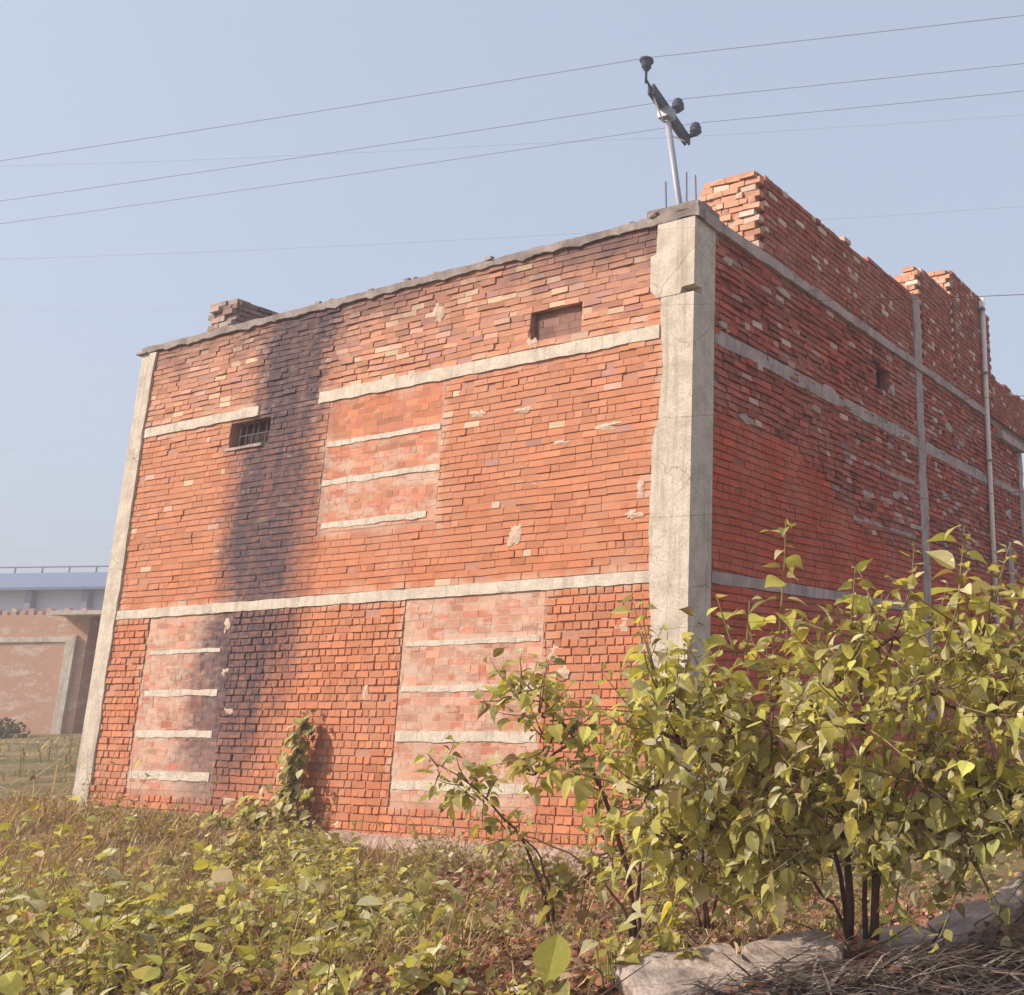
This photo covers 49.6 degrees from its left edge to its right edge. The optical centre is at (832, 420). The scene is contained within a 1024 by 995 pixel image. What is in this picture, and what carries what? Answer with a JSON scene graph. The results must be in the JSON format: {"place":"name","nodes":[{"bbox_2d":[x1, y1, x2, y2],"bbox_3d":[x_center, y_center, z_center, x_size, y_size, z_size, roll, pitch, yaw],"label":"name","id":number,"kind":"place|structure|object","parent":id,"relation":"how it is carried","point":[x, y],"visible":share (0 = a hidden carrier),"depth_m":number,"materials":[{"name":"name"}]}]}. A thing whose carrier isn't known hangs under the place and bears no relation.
{"place":"outdoors","nodes":[
{"label":"outdoors","id":0,"kind":"place"},
{"bbox_2d":[0,727,1023,994],"bbox_3d":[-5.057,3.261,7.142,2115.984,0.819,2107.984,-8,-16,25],"label":"ground","id":1,"kind":"structure","parent":0,"point":[62,773],"depth_m":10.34,"materials":[{"name":"beige plant"}]},
{"bbox_2d":[0,717,30,737],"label":"shrub","id":2,"kind":"object","parent":1,"relation":"on","point":[8,728],"visible":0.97,"depth_m":31.46,"materials":[{"name":"green plant"}]},
{"bbox_2d":[0,608,101,734],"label":"brick wall","id":3,"kind":"structure","parent":1,"relation":"on","point":[37,696],"depth_m":34.11,"materials":[{"name":"brick"}]},
{"bbox_2d":[0,565,108,611],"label":"bridge","id":4,"kind":"structure","parent":1,"relation":"on","point":[41,591],"depth_m":59.59,"materials":[{"name":"grey concrete"}]},
{"bbox_2d":[103,894,170,942],"bbox_3d":[-3.820,2.748,5.602,0.307,0.338,0.318,-8,-16,25],"label":"weed plant","id":5,"kind":"object","parent":1,"relation":"on","point":[135,909],"visible":0.43,"depth_m":5.58,"materials":[{"name":"green plant"}]},
{"bbox_2d":[0,753,660,994],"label":"foreground greenery","id":6,"kind":"object","parent":1,"relation":"on","point":[94,922],"visible":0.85,"depth_m":5.03,"materials":[{"name":"green plant"}]},
{"bbox_2d":[143,803,529,965],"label":"creepers","id":7,"kind":"object","parent":1,"relation":"on","point":[400,896],"visible":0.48,"depth_m":7.03,"materials":[{"name":"green plant"}]},
{"bbox_2d":[323,847,368,931],"bbox_3d":[-2.874,2.806,6.023,0.240,0.536,0.238,-8,-16,25],"label":"weed plant","id":8,"kind":"object","parent":1,"relation":"on","point":[340,908],"visible":0.59,"depth_m":6.01,"materials":[{"name":"green plant"}]},
{"bbox_2d":[0,749,823,921],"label":"wall weeds","id":9,"kind":"object","parent":1,"relation":"on","point":[455,861],"depth_m":9.86,"materials":[{"name":"green plant"}]},
{"bbox_2d":[385,940,475,994],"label":"weed plant","id":10,"kind":"object","parent":1,"relation":"on","point":[424,963],"visible":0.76,"depth_m":4.77,"materials":[{"name":"green plant"}]},
{"bbox_2d":[413,735,583,929],"bbox_3d":[-1.996,2.467,6.161,1.042,1.134,0.410,5,-16,-22],"label":"bush","id":11,"kind":"object","parent":1,"relation":"on","point":[454,796],"visible":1,"depth_m":6.18,"materials":[{"name":"green plant"}]},
{"bbox_2d":[0,864,1023,994],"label":"leaf litter","id":12,"kind":"object","parent":1,"relation":"on","point":[921,920],"visible":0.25,"depth_m":5.78,"materials":[{"name":"brown plant"}]},
{"bbox_2d":[5,115,1023,994],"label":"wire fence","id":13,"kind":"object","parent":1,"relation":"on","point":[725,513],"visible":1,"depth_m":2.05,"materials":[{"name":"metal"}]},
{"bbox_2d":[161,870,886,979],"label":"weeds","id":14,"kind":"object","parent":1,"relation":"on","point":[536,891],"visible":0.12,"depth_m":7.28,"materials":[{"name":"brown plant"}]},
{"bbox_2d":[72,170,1023,879],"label":"brick building","id":15,"kind":"structure","parent":1,"relation":"on","point":[244,412],"depth_m":12.19,"materials":[{"name":"brick"}]},
{"bbox_2d":[189,707,316,832],"bbox_3d":[-6.583,4.088,11.608,1.786,1.633,0.395,-5,-15,14],"label":"climbing vine","id":16,"kind":"object","parent":15,"relation":"attached to","point":[290,778],"visible":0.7,"depth_m":11.54,"materials":[{"name":"green plant"}]},
{"bbox_2d":[533,934,571,990],"bbox_3d":[-1.237,2.451,4.515,0.124,0.340,0.138,11,-19,-39],"label":"leaf","id":17,"kind":"object","parent":1,"relation":"on","point":[552,957],"visible":1,"depth_m":4.54,"materials":[{"name":"green plant"}]},
{"bbox_2d":[474,648,656,938],"bbox_3d":[-1.440,2.064,5.707,1.118,1.583,0.603,2,-15,-10],"label":"sparse bush","id":18,"kind":"object","parent":1,"relation":"on","point":[521,763],"visible":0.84,"depth_m":5.76,"materials":[{"name":"green plant"}]},
{"bbox_2d":[582,935,640,994],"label":"weed plant","id":19,"kind":"object","parent":1,"relation":"on","point":[627,958],"visible":0.82,"depth_m":4.72,"materials":[{"name":"green plant"}]},
{"bbox_2d":[543,744,773,938],"bbox_3d":[-1.062,2.481,6.080,1.780,1.268,0.684,-11,-17,33],"label":"dry bush","id":20,"kind":"object","parent":1,"relation":"on","point":[582,915],"visible":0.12,"depth_m":6.18,"materials":[{"name":"green plant"}]},
{"bbox_2d":[640,896,693,950],"bbox_3d":[-0.888,2.780,5.558,0.287,0.371,0.383,-8,-16,25],"label":"weed plant","id":21,"kind":"object","parent":1,"relation":"on","point":[676,920],"visible":0.48,"depth_m":5.54,"materials":[{"name":"green plant"}]},
{"bbox_2d":[639,56,701,204],"bbox_3d":[-3.231,-0.650,23.726,2.797,16.499,2.947,-8,-16,25],"label":"utility pole","id":22,"kind":"object","parent":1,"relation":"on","point":[666,114],"visible":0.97,"depth_m":25.50,"materials":[{"name":"metal"}]},
{"bbox_2d":[0,91,1020,223],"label":"power line","id":23,"kind":"object","parent":22,"relation":"attached to","point":[522,149],"visible":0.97,"depth_m":28.14,"materials":[{"name":"metal"}]},
{"bbox_2d":[0,15,1023,160],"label":"power line","id":24,"kind":"object","parent":22,"relation":"attached to","point":[525,77],"visible":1,"depth_m":25.50,"materials":[{"name":"metal"}]},
{"bbox_2d":[1,63,1023,200],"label":"power line","id":25,"kind":"object","parent":22,"relation":"attached to","point":[522,123],"visible":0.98,"depth_m":26.89,"materials":[{"name":"metal"}]},
{"bbox_2d":[644,924,701,960],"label":"weed plant","id":26,"kind":"object","parent":1,"relation":"on","point":[665,940],"visible":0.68,"depth_m":4.83,"materials":[{"name":"green plant"}]},
{"bbox_2d":[614,943,760,994],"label":"rock","id":27,"kind":"object","parent":1,"relation":"on","point":[661,969],"visible":0.86,"depth_m":4.66,"materials":[{"name":"grey stone"}]},
{"bbox_2d":[536,746,1023,943],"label":"side weeds","id":28,"kind":"object","parent":1,"relation":"on","point":[827,865],"visible":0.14,"depth_m":7.54,"materials":[{"name":"green plant"}]},
{"bbox_2d":[547,518,1023,956],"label":"leafy bush","id":29,"kind":"object","parent":1,"relation":"on","point":[977,687],"visible":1,"depth_m":5.01,"materials":[{"name":"green plant"}]},
{"bbox_2d":[741,929,843,985],"bbox_3d":[-0.193,2.678,5.003,0.466,0.273,0.365,10,-18,-37],"label":"rock","id":30,"kind":"object","parent":1,"relation":"on","point":[757,951],"visible":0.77,"depth_m":4.99,"materials":[{"name":"grey stone"}]},
{"bbox_2d":[676,912,1023,994],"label":"straw","id":31,"kind":"object","parent":1,"relation":"on","point":[915,983],"visible":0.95,"depth_m":4.49,"materials":[{"name":"brown plant"}]},
{"bbox_2d":[857,925,941,961],"bbox_3d":[0.350,2.808,5.393,0.396,0.256,0.308,6,-16,-26],"label":"rock","id":32,"kind":"object","parent":1,"relation":"on","point":[914,936],"visible":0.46,"depth_m":5.36,"materials":[{"name":"grey stone"}]},
{"bbox_2d":[888,953,939,973],"bbox_3d":[0.395,2.705,4.991,0.256,0.195,0.213,3,-15,-13],"label":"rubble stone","id":33,"kind":"object","parent":1,"relation":"on","point":[911,961],"visible":0.09,"depth_m":4.97,"materials":[{"name":"grey stone"}]},
{"bbox_2d":[928,899,999,951],"bbox_3d":[0.718,2.804,5.557,0.350,0.344,0.302,5,-15,-21],"label":"rock","id":34,"kind":"object","parent":1,"relation":"on","point":[976,911],"visible":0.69,"depth_m":5.54,"materials":[{"name":"grey stone"}]},
{"bbox_2d":[992,871,1023,925],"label":"rock","id":35,"kind":"object","parent":1,"relation":"on","point":[1014,904],"visible":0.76,"depth_m":5.66,"materials":[{"name":"grey stone"}]},
{"bbox_2d":[0,0,1023,572],"label":"sky","id":36,"kind":"structure","parent":0,"point":[75,74],"materials":[{"name":"blue"}]},
{"bbox_2d":[235,883,1023,994],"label":"dead twigs","id":37,"kind":"object","parent":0,"point":[743,969],"depth_m":5.08,"materials":[{"name":"brown plant"}]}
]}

